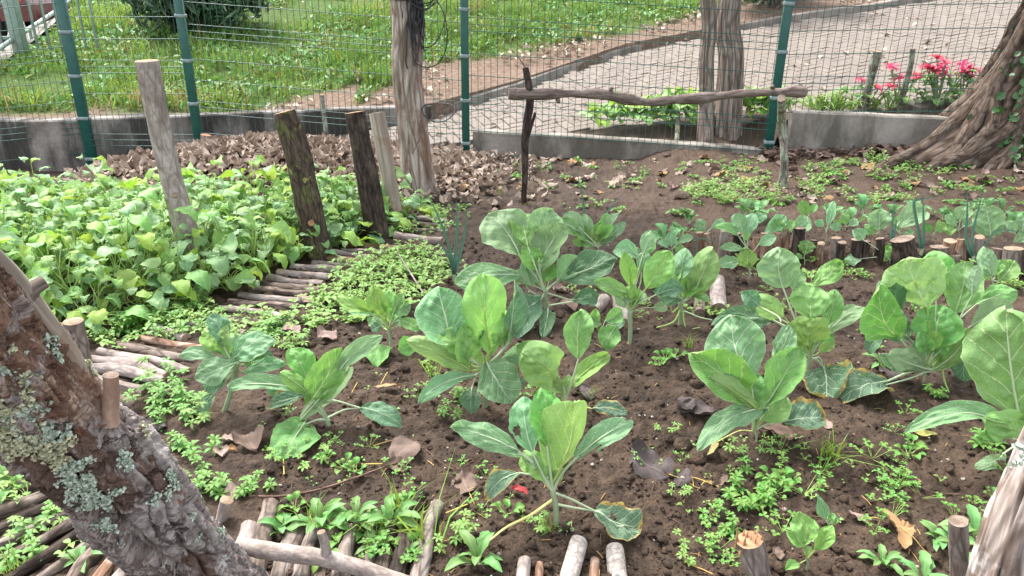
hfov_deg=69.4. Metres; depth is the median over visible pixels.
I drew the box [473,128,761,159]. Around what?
wall
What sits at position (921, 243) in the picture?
leek
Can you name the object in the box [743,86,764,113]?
leafy plant
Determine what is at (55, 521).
cleaver weed
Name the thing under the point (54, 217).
mustard plant
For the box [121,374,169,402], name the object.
cleaver weed
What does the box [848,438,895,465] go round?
clover
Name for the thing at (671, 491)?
cleaver weed
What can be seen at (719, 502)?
cleaver weed
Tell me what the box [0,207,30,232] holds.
mustard plant
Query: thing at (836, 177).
dry leaf
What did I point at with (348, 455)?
round leaved weed
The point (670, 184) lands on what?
dry leaf
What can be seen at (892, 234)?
leek
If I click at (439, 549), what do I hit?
cleaver weed
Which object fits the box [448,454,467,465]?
clover
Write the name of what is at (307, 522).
weed rosette
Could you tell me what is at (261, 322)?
cleaver weed
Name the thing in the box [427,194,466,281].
leek
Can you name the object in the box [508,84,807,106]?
rustic rail
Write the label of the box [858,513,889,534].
clover
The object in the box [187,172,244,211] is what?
mustard plant
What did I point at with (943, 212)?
kale seedling
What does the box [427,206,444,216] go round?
cleaver weed
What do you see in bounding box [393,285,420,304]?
chickweed
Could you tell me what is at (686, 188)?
chickweed
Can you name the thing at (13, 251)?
mustard plant
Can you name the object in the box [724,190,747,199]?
chickweed
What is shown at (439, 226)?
chickweed
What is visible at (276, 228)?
mustard plant
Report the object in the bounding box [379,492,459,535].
grass tuft
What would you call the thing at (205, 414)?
cleaver weed
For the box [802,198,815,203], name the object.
dry leaf
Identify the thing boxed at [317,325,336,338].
fallen leaf
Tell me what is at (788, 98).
leafy plant
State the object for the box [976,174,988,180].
dry leaf
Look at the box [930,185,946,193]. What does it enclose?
chickweed
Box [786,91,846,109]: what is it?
strap leaved plant
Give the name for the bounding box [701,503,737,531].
clover
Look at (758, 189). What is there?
weed rosette
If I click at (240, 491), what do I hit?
cleaver weed
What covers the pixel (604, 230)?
cabbage plant
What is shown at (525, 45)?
dry leaf litter
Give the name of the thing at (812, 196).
dry leaf
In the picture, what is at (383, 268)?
chickweed
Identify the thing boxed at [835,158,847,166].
chickweed
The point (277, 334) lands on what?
cleaver weed
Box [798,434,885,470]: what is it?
grass tuft
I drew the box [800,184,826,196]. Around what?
chickweed
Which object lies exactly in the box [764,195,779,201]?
weed rosette
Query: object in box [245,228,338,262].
mustard plant
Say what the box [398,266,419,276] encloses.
chickweed
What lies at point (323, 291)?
chickweed
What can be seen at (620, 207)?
weed rosette
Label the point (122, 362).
log path
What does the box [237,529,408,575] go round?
cut branch
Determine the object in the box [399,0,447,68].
black cable
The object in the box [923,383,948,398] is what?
cleaver weed
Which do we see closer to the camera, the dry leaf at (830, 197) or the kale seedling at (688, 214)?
the kale seedling at (688, 214)
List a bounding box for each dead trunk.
[0,249,269,575]
[965,427,1023,575]
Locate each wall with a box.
[0,105,430,170]
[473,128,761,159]
[787,109,947,153]
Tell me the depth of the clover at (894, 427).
2.32 m
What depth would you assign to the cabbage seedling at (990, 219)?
3.94 m
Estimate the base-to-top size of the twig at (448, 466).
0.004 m
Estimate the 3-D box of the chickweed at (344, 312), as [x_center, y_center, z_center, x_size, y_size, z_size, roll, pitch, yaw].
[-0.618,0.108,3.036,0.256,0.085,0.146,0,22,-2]
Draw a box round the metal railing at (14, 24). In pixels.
[0,0,98,57]
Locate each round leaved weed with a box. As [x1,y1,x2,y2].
[280,491,306,512]
[312,449,335,463]
[314,508,346,542]
[330,452,355,473]
[341,456,367,474]
[362,528,394,558]
[391,531,418,552]
[490,499,524,517]
[648,356,666,365]
[652,349,675,359]
[665,348,687,357]
[755,465,794,485]
[768,481,791,500]
[773,471,802,492]
[842,270,855,275]
[854,268,867,274]
[855,272,871,277]
[893,442,925,459]
[905,433,927,448]
[908,304,922,311]
[968,495,980,508]
[983,486,995,496]
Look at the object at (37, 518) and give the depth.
1.91 m
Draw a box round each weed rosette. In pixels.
[0,464,24,503]
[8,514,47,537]
[57,545,102,572]
[121,330,152,339]
[258,512,295,534]
[275,504,284,522]
[282,497,349,534]
[311,540,339,573]
[331,495,377,530]
[355,494,420,527]
[355,516,385,541]
[355,528,388,557]
[377,507,402,527]
[391,490,424,508]
[393,540,419,556]
[444,529,502,571]
[557,522,575,531]
[574,180,587,187]
[610,206,626,212]
[629,176,645,182]
[665,209,682,213]
[722,166,739,169]
[730,160,743,165]
[753,186,769,194]
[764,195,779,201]
[836,158,850,164]
[842,184,857,191]
[856,544,903,575]
[863,153,882,160]
[863,352,887,368]
[880,184,891,190]
[891,163,908,171]
[893,550,947,575]
[902,183,912,189]
[920,519,947,550]
[934,525,975,561]
[938,504,981,536]
[939,180,952,188]
[941,199,960,203]
[944,164,956,172]
[973,186,986,191]
[975,179,993,183]
[995,186,1014,191]
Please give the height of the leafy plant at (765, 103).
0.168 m
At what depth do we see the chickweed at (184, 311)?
3.05 m
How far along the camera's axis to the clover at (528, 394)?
2.52 m
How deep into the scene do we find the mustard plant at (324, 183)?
4.33 m
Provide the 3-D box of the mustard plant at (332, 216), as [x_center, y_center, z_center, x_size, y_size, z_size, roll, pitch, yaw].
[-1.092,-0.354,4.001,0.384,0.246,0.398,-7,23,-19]
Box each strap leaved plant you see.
[658,112,695,127]
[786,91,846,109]
[795,93,844,110]
[802,90,856,110]
[806,87,849,110]
[814,88,862,110]
[834,86,862,110]
[840,91,888,108]
[845,91,862,109]
[855,92,897,110]
[875,90,915,109]
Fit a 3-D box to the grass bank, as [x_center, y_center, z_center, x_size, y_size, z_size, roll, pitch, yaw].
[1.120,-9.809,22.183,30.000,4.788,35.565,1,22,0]
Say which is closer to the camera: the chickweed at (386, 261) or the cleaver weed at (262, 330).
the cleaver weed at (262, 330)
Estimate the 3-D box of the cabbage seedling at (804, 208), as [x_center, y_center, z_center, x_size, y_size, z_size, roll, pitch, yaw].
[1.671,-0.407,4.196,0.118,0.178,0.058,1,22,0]
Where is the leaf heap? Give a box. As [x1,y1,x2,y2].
[28,130,558,210]
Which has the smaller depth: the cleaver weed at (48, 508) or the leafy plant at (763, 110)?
the cleaver weed at (48, 508)
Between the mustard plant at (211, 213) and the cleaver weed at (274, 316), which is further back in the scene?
the mustard plant at (211, 213)
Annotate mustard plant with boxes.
[0,163,37,201]
[0,170,31,220]
[0,171,21,203]
[0,173,40,221]
[0,177,62,223]
[0,183,42,201]
[0,184,55,255]
[0,189,62,271]
[0,194,64,220]
[0,197,54,262]
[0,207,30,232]
[0,214,73,236]
[0,222,70,272]
[0,226,106,304]
[0,237,61,285]
[1,204,22,237]
[1,230,85,292]
[4,176,82,199]
[4,190,32,222]
[6,249,31,276]
[7,184,54,244]
[8,227,40,261]
[13,208,67,270]
[13,223,97,288]
[15,193,82,230]
[16,196,103,275]
[17,223,61,278]
[19,157,55,195]
[20,183,96,218]
[22,173,88,202]
[24,183,64,202]
[25,275,70,317]
[27,242,140,313]
[36,181,95,220]
[36,222,128,294]
[37,201,90,254]
[39,208,119,274]
[41,182,111,241]
[46,189,121,246]
[46,194,132,263]
[51,292,121,334]
[52,203,145,270]
[52,268,151,323]
[53,176,111,215]
[54,243,133,295]
[55,155,120,196]
[57,217,113,286]
[60,213,142,278]
[65,179,146,209]
[65,188,138,245]
[66,233,174,308]
[78,176,159,230]
[80,192,134,218]
[84,198,124,243]
[86,173,157,233]
[88,217,186,292]
[92,264,196,326]
[93,189,163,264]
[93,201,174,276]
[97,178,147,204]
[97,180,160,209]
[97,197,172,260]
[97,201,178,299]
[109,185,161,232]
[113,202,165,255]
[119,167,196,201]
[122,194,203,255]
[123,174,164,230]
[125,187,198,235]
[126,247,225,312]
[129,197,215,279]
[132,200,172,248]
[135,217,220,276]
[143,174,222,231]
[146,167,215,208]
[152,183,198,226]
[160,241,255,305]
[163,183,228,229]
[172,215,270,289]
[178,201,250,272]
[181,162,232,214]
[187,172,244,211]
[189,176,241,242]
[192,187,259,223]
[192,259,262,300]
[196,155,263,210]
[196,201,238,244]
[198,200,269,261]
[199,180,271,238]
[200,181,262,223]
[212,215,293,274]
[220,155,286,213]
[224,168,276,216]
[227,191,294,240]
[228,204,286,257]
[236,185,299,246]
[238,216,309,272]
[239,177,290,223]
[242,182,286,222]
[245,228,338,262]
[246,164,288,196]
[253,184,296,235]
[260,186,297,224]
[260,207,338,263]
[262,165,328,220]
[262,172,343,233]
[265,185,328,226]
[277,163,327,191]
[282,202,344,252]
[286,176,336,200]
[288,175,358,220]
[291,196,361,234]
[293,226,379,260]
[316,174,348,197]
[317,166,358,196]
[318,173,356,192]
[321,175,357,216]
[323,181,388,231]
[327,213,390,247]
[329,175,361,216]
[334,185,411,216]
[341,210,411,243]
[352,166,422,207]
[353,207,416,225]
[399,188,438,217]
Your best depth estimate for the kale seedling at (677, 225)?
4.15 m
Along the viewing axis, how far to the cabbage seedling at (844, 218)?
4.08 m
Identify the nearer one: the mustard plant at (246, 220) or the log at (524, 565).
the log at (524, 565)
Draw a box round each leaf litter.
[266,0,870,109]
[329,13,995,136]
[755,143,916,164]
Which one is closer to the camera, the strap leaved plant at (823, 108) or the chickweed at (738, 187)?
the chickweed at (738, 187)
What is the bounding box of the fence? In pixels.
[0,0,1023,164]
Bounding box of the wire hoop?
[422,103,455,122]
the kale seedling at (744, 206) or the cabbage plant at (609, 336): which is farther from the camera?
the kale seedling at (744, 206)
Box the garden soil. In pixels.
[0,144,1023,575]
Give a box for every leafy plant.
[575,101,610,126]
[587,101,626,126]
[592,103,629,120]
[614,91,643,123]
[617,94,657,125]
[617,105,651,118]
[628,93,658,119]
[633,107,668,119]
[636,97,670,117]
[644,97,681,120]
[647,94,682,119]
[659,89,697,117]
[665,104,697,124]
[666,86,679,117]
[669,91,697,115]
[671,87,697,120]
[671,104,684,113]
[676,87,690,112]
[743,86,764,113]
[743,88,768,110]
[743,98,764,118]
[744,88,768,115]
[745,98,758,113]
[746,97,764,110]
[751,97,769,108]
[755,86,790,108]
[768,84,796,110]
[786,99,806,108]
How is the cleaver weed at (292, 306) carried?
on the garden soil
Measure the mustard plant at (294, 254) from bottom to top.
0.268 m
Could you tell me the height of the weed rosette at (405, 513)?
0.062 m
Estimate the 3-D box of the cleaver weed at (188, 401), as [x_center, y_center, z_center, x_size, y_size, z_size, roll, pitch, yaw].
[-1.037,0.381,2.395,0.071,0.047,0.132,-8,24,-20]
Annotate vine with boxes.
[925,94,957,105]
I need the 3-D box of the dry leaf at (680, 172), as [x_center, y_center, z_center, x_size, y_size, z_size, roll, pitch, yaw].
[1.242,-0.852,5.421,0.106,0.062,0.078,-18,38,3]
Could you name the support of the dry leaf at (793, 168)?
on the garden soil
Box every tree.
[390,0,435,198]
[696,0,743,142]
[876,0,1023,172]
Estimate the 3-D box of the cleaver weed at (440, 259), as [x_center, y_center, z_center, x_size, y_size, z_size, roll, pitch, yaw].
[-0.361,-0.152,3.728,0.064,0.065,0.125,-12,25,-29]
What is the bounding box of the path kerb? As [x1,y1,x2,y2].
[454,0,932,109]
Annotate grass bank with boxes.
[0,0,885,118]
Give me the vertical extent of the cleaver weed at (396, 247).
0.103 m
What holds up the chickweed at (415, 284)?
on the garden soil
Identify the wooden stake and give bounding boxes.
[320,95,328,136]
[674,104,679,139]
[856,50,881,110]
[895,48,915,113]
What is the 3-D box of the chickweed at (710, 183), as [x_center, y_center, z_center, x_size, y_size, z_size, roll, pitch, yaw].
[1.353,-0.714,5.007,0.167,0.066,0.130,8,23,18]
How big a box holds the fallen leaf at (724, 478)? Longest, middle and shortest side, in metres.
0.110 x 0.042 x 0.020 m
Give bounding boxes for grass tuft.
[0,537,34,575]
[268,488,338,521]
[335,509,392,539]
[355,462,439,517]
[357,456,468,553]
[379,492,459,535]
[394,357,441,374]
[518,508,566,532]
[680,333,695,347]
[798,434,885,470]
[800,431,863,456]
[819,414,847,459]
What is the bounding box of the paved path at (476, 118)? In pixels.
[336,0,1021,147]
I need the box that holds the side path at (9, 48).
[0,8,70,58]
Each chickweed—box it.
[0,471,30,497]
[0,474,30,503]
[54,538,81,556]
[86,321,114,343]
[87,324,147,348]
[97,318,124,336]
[102,301,132,326]
[134,290,205,310]
[140,305,187,326]
[148,306,180,324]
[157,313,197,335]
[167,304,192,325]
[180,297,210,321]
[185,294,220,319]
[190,318,245,333]
[194,322,247,333]
[197,302,230,313]
[230,319,242,334]
[240,302,272,327]
[259,310,297,327]
[279,299,334,326]
[295,291,334,306]
[295,309,331,327]
[303,307,331,330]
[307,285,341,302]
[307,296,328,312]
[309,283,346,301]
[314,294,350,308]
[315,285,338,303]
[318,265,375,283]
[324,302,372,321]
[327,264,359,290]
[328,259,369,280]
[330,309,373,320]
[332,273,350,287]
[333,314,361,322]
[337,257,356,273]
[337,257,382,268]
[342,278,366,294]
[350,252,371,265]
[351,268,382,283]
[352,251,382,270]
[354,271,375,285]
[356,248,400,263]
[356,277,384,301]
[359,275,398,289]
[359,275,401,290]
[362,269,401,279]
[364,247,397,262]
[364,265,388,278]
[376,254,392,266]
[376,280,407,293]
[379,239,413,258]
[380,255,414,269]
[381,258,416,272]
[381,262,413,275]
[382,246,418,258]
[384,259,418,274]
[386,272,427,284]
[388,254,419,274]
[390,219,418,232]
[390,282,415,301]
[392,286,419,303]
[393,225,413,232]
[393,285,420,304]
[395,260,443,275]
[395,275,448,292]
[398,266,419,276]
[402,258,448,289]
[403,238,430,257]
[406,255,438,272]
[411,255,427,269]
[415,286,431,297]
[417,257,446,272]
[418,235,438,253]
[423,268,449,279]
[424,208,448,223]
[427,244,441,257]
[428,218,453,230]
[430,251,453,268]
[438,259,467,276]
[565,284,595,292]
[584,195,612,206]
[679,183,700,192]
[683,190,705,198]
[683,298,710,313]
[694,177,716,190]
[694,179,718,195]
[700,177,724,184]
[707,301,724,314]
[710,177,739,187]
[711,190,733,199]
[711,302,729,314]
[715,184,728,194]
[716,191,734,201]
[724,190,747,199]
[726,176,759,187]
[727,178,749,192]
[734,174,764,184]
[744,176,759,187]
[746,192,757,201]
[752,190,784,198]
[755,187,783,196]
[764,182,785,192]
[794,177,828,191]
[796,176,821,184]
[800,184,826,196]
[801,165,834,181]
[802,270,813,284]
[814,164,835,171]
[833,187,858,200]
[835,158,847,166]
[848,157,872,164]
[867,191,884,203]
[869,147,888,161]
[871,164,898,176]
[875,188,888,197]
[888,192,915,199]
[897,164,917,174]
[897,190,918,199]
[923,162,951,174]
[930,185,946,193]
[952,181,981,191]
[1001,277,1023,288]
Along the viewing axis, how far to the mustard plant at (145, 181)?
4.14 m
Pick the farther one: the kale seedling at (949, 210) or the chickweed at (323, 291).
the kale seedling at (949, 210)
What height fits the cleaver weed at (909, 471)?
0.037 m
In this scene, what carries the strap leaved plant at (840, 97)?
on the soil strip
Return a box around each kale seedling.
[653,223,687,244]
[670,222,694,236]
[679,207,697,223]
[735,198,764,215]
[747,199,778,214]
[821,203,845,216]
[840,207,867,222]
[854,193,877,214]
[872,203,903,216]
[903,199,932,210]
[931,208,953,220]
[942,205,974,222]
[959,201,984,211]
[972,197,997,205]
[997,197,1015,213]
[1005,210,1023,222]
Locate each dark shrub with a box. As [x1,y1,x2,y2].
[121,0,274,32]
[743,0,783,8]
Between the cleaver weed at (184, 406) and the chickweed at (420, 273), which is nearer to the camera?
the cleaver weed at (184, 406)
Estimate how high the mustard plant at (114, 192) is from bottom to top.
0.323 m
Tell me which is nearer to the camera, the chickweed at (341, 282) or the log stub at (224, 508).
the log stub at (224, 508)
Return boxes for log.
[516,555,530,575]
[535,561,543,575]
[560,535,586,575]
[588,294,609,312]
[589,556,599,575]
[606,542,626,575]
[612,296,627,328]
[693,298,704,316]
[710,274,726,315]
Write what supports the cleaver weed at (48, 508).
on the garden soil
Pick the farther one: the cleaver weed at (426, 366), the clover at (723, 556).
the cleaver weed at (426, 366)
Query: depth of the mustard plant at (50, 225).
3.43 m
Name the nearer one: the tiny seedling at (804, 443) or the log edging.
the tiny seedling at (804, 443)
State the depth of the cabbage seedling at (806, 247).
3.78 m
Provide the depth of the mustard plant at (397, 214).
4.34 m
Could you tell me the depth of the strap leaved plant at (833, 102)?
6.37 m
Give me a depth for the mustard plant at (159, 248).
3.28 m
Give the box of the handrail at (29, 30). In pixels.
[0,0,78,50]
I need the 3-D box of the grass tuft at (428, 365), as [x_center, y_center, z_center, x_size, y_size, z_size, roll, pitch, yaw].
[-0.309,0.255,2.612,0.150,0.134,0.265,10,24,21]
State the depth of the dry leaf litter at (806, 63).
7.61 m
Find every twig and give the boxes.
[249,462,397,497]
[398,254,423,292]
[412,100,464,153]
[426,449,473,469]
[909,479,962,494]
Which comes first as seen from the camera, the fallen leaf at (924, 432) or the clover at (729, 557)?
the clover at (729, 557)
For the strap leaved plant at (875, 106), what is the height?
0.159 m
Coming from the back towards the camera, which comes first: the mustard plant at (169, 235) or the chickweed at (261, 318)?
the mustard plant at (169, 235)
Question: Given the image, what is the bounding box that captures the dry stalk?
[687,563,712,574]
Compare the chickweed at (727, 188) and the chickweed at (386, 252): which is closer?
the chickweed at (386, 252)
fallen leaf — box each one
[145,416,166,430]
[213,445,228,456]
[221,434,232,440]
[224,482,235,498]
[228,444,236,451]
[231,424,263,451]
[281,320,300,342]
[297,293,311,302]
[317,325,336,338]
[374,383,399,387]
[381,435,420,476]
[385,456,404,472]
[451,465,478,504]
[553,283,568,292]
[560,298,577,310]
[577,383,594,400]
[629,438,699,488]
[674,467,691,486]
[676,396,694,412]
[678,398,717,414]
[697,474,727,489]
[717,515,739,528]
[760,422,793,439]
[772,546,784,559]
[824,418,832,428]
[848,510,884,521]
[878,364,900,379]
[882,508,926,551]
[915,429,936,435]
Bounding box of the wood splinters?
[734,527,762,555]
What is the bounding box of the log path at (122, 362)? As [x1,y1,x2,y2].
[0,215,451,575]
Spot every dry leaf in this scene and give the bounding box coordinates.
[459,181,470,190]
[485,190,496,195]
[565,177,575,182]
[568,158,579,164]
[608,175,619,187]
[618,171,624,178]
[666,180,676,188]
[674,193,687,198]
[675,167,687,175]
[707,165,718,172]
[714,171,726,176]
[757,155,764,162]
[769,184,776,191]
[788,166,797,170]
[789,185,800,193]
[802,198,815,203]
[807,194,817,199]
[823,195,833,199]
[829,174,841,183]
[835,190,845,195]
[861,162,874,170]
[890,181,899,189]
[908,181,920,185]
[923,180,940,189]
[965,190,977,199]
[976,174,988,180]
[980,168,989,173]
[1012,170,1022,180]
[1013,164,1023,172]
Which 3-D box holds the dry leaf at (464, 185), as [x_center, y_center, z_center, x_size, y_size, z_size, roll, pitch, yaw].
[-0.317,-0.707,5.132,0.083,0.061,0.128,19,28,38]
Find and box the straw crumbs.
[257,231,1001,575]
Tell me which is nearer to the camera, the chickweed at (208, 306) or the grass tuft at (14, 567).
the grass tuft at (14, 567)
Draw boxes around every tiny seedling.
[797,441,810,449]
[805,489,818,498]
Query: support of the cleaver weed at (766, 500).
on the garden soil
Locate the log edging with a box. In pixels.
[683,226,1023,278]
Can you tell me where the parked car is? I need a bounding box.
[0,0,70,40]
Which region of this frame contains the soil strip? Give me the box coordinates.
[565,110,788,146]
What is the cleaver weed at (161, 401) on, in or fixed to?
on the garden soil
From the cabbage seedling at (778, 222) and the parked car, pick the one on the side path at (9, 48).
the parked car
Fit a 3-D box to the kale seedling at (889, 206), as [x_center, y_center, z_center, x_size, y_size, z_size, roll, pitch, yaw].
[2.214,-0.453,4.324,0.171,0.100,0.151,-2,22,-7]
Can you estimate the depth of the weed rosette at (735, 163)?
5.67 m
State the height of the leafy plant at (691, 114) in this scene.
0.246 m
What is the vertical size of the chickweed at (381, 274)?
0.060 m
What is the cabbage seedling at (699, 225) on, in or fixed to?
on the garden soil
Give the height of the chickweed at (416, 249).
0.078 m
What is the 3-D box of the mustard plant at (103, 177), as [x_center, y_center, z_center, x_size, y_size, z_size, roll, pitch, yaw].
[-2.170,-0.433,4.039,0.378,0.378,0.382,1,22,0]
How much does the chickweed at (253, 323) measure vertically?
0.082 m
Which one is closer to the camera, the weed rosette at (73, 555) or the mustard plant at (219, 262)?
the weed rosette at (73, 555)
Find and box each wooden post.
[134,59,203,284]
[274,109,331,260]
[345,111,389,238]
[369,112,401,225]
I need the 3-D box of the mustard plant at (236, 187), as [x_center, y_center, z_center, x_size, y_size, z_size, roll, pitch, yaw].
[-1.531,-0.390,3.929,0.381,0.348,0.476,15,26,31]
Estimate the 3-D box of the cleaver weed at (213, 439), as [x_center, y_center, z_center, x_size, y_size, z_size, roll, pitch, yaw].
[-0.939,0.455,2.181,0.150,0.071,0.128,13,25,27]
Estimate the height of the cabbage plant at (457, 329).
0.504 m
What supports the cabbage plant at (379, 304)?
on the garden soil
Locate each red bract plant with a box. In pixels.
[836,75,900,107]
[863,63,936,103]
[909,55,977,105]
[921,59,983,99]
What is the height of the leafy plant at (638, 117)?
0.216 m
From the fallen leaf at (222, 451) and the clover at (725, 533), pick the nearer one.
the clover at (725, 533)
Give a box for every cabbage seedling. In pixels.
[632,244,655,257]
[657,232,693,255]
[694,219,724,232]
[715,213,775,278]
[755,212,766,229]
[765,214,811,237]
[785,511,834,570]
[796,240,815,265]
[797,200,817,216]
[815,201,840,241]
[816,494,838,524]
[833,212,858,230]
[844,228,891,265]
[864,209,891,237]
[893,202,929,235]
[921,220,947,241]
[945,206,972,238]
[971,204,1005,244]
[976,246,1020,284]
[1006,215,1023,246]
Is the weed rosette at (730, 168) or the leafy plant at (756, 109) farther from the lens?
the leafy plant at (756, 109)
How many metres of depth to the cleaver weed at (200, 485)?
2.01 m
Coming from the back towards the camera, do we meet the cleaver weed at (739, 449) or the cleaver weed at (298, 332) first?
the cleaver weed at (298, 332)
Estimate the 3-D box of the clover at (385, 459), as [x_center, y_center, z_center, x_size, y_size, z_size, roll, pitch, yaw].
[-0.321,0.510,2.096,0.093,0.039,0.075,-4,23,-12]
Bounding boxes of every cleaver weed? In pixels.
[0,543,22,573]
[3,515,41,542]
[16,536,48,566]
[38,504,68,530]
[41,500,61,517]
[89,320,128,337]
[106,320,141,339]
[109,311,136,334]
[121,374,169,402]
[123,309,148,325]
[123,313,159,332]
[133,355,175,382]
[141,361,189,389]
[142,307,166,331]
[144,387,175,411]
[144,390,194,413]
[145,309,189,339]
[148,408,168,421]
[150,295,189,310]
[151,298,200,315]
[151,420,163,431]
[153,374,188,398]
[155,389,185,415]
[160,323,176,338]
[165,306,184,320]
[165,429,188,451]
[168,387,206,411]
[169,296,184,307]
[169,320,186,332]
[170,434,223,460]
[174,296,212,310]
[176,396,201,422]
[180,293,205,311]
[180,401,211,430]
[182,394,198,415]
[182,455,214,479]
[189,475,205,499]
[191,307,232,329]
[192,471,232,492]
[205,475,258,500]
[233,306,258,318]
[240,469,277,495]
[248,320,281,336]
[256,318,277,331]
[258,316,285,336]
[264,309,287,328]
[265,314,290,335]
[265,447,283,461]
[273,333,300,346]
[273,337,289,348]
[280,335,294,348]
[283,330,309,340]
[284,331,308,348]
[286,304,298,322]
[297,445,330,470]
[339,307,352,322]
[343,284,369,294]
[378,244,400,259]
[384,259,402,275]
[402,242,424,254]
[417,245,432,263]
[421,358,434,369]
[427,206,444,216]
[427,367,446,376]
[432,210,445,220]
[432,250,446,263]
[432,522,466,554]
[437,398,462,419]
[449,509,479,540]
[452,386,466,405]
[519,507,529,522]
[529,510,549,535]
[654,422,681,432]
[666,482,692,495]
[673,528,696,566]
[697,507,740,534]
[704,532,722,547]
[705,498,727,517]
[718,435,749,454]
[721,486,758,512]
[727,455,777,486]
[728,478,775,503]
[751,170,771,178]
[751,481,776,504]
[753,486,777,510]
[756,436,789,462]
[775,458,787,477]
[895,465,911,478]
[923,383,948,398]
[968,427,1007,448]
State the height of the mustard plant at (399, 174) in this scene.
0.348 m
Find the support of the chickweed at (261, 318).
on the garden soil
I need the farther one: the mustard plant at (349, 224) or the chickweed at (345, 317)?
the mustard plant at (349, 224)
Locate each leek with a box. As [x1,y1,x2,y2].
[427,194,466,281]
[576,169,624,248]
[695,238,716,254]
[890,195,896,243]
[912,192,943,255]
[964,189,1023,263]
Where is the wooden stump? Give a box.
[200,134,210,138]
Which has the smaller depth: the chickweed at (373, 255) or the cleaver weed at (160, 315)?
the cleaver weed at (160, 315)
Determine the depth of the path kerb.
9.51 m
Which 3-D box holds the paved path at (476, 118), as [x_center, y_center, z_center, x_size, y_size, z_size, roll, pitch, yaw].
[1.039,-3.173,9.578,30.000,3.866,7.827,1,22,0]
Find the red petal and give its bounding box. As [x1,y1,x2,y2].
[511,484,526,494]
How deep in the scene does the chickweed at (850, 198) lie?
4.66 m
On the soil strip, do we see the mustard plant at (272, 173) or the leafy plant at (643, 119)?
the leafy plant at (643, 119)
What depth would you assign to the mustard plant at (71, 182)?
4.04 m
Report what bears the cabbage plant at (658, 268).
on the garden soil
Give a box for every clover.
[268,403,296,415]
[279,436,310,458]
[320,430,344,445]
[332,498,380,535]
[354,433,380,448]
[358,534,383,556]
[365,519,389,554]
[375,529,422,563]
[381,457,413,474]
[402,477,425,496]
[403,383,427,397]
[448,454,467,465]
[467,492,491,517]
[474,460,497,477]
[519,385,537,395]
[626,306,648,317]
[673,447,688,460]
[694,521,734,555]
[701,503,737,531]
[705,544,739,557]
[708,545,726,561]
[709,547,741,566]
[759,508,795,535]
[765,433,799,453]
[781,470,825,494]
[808,456,840,476]
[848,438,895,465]
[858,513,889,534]
[862,467,901,484]
[865,483,910,503]
[876,494,908,517]
[879,476,907,496]
[882,423,904,435]
[886,453,910,464]
[887,465,920,485]
[888,468,911,488]
[895,399,922,413]
[903,480,944,497]
[941,500,968,521]
[984,445,1007,467]
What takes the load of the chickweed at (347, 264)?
on the garden soil
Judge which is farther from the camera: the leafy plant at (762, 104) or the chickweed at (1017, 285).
the leafy plant at (762, 104)
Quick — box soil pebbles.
[279,238,992,575]
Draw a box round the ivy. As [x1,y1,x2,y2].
[937,49,1023,167]
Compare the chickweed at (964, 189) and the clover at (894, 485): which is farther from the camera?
the chickweed at (964, 189)
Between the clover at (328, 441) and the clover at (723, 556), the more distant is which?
the clover at (328, 441)
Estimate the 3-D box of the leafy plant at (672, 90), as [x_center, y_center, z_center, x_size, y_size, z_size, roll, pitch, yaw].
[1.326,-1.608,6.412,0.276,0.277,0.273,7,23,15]
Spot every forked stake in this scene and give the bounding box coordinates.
[516,54,535,203]
[777,95,787,187]
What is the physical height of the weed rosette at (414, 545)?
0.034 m
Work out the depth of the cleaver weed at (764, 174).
5.19 m
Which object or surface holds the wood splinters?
on the log stub at (754, 559)
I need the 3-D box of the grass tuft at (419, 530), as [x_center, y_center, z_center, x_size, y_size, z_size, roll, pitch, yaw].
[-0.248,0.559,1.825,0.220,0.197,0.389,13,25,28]
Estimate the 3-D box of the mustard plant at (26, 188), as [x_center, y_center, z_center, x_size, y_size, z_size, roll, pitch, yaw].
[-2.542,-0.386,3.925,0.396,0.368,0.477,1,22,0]
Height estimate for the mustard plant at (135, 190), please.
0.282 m
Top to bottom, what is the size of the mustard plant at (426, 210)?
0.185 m
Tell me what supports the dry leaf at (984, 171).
on the garden soil
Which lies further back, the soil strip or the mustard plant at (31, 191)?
the soil strip
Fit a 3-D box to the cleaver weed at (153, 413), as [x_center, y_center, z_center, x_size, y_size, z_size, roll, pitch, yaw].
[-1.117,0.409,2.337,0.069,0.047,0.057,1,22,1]
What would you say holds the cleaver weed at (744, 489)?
on the garden soil
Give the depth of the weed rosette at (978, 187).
4.89 m
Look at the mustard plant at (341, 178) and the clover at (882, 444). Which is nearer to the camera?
the clover at (882, 444)
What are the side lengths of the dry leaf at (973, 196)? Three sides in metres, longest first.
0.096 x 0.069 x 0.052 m
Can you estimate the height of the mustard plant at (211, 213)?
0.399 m
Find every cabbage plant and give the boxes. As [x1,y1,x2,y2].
[179,313,285,415]
[227,335,401,460]
[336,286,420,366]
[398,273,528,414]
[450,388,642,540]
[454,207,616,338]
[516,309,627,416]
[562,211,625,249]
[590,307,624,351]
[594,230,683,343]
[654,246,719,328]
[688,290,825,454]
[711,247,864,398]
[838,250,1017,403]
[904,305,1023,470]
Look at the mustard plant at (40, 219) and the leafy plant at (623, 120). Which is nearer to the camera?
the mustard plant at (40, 219)
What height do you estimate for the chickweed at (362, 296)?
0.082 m
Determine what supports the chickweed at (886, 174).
on the garden soil
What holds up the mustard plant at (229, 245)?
on the garden soil
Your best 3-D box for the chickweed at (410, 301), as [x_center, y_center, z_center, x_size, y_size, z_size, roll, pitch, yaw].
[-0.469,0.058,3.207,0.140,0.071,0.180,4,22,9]
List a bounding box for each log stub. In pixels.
[62,317,92,361]
[216,496,233,522]
[736,531,771,575]
[948,515,969,575]
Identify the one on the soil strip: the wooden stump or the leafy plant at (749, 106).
the leafy plant at (749, 106)
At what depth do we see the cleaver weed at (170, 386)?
2.43 m

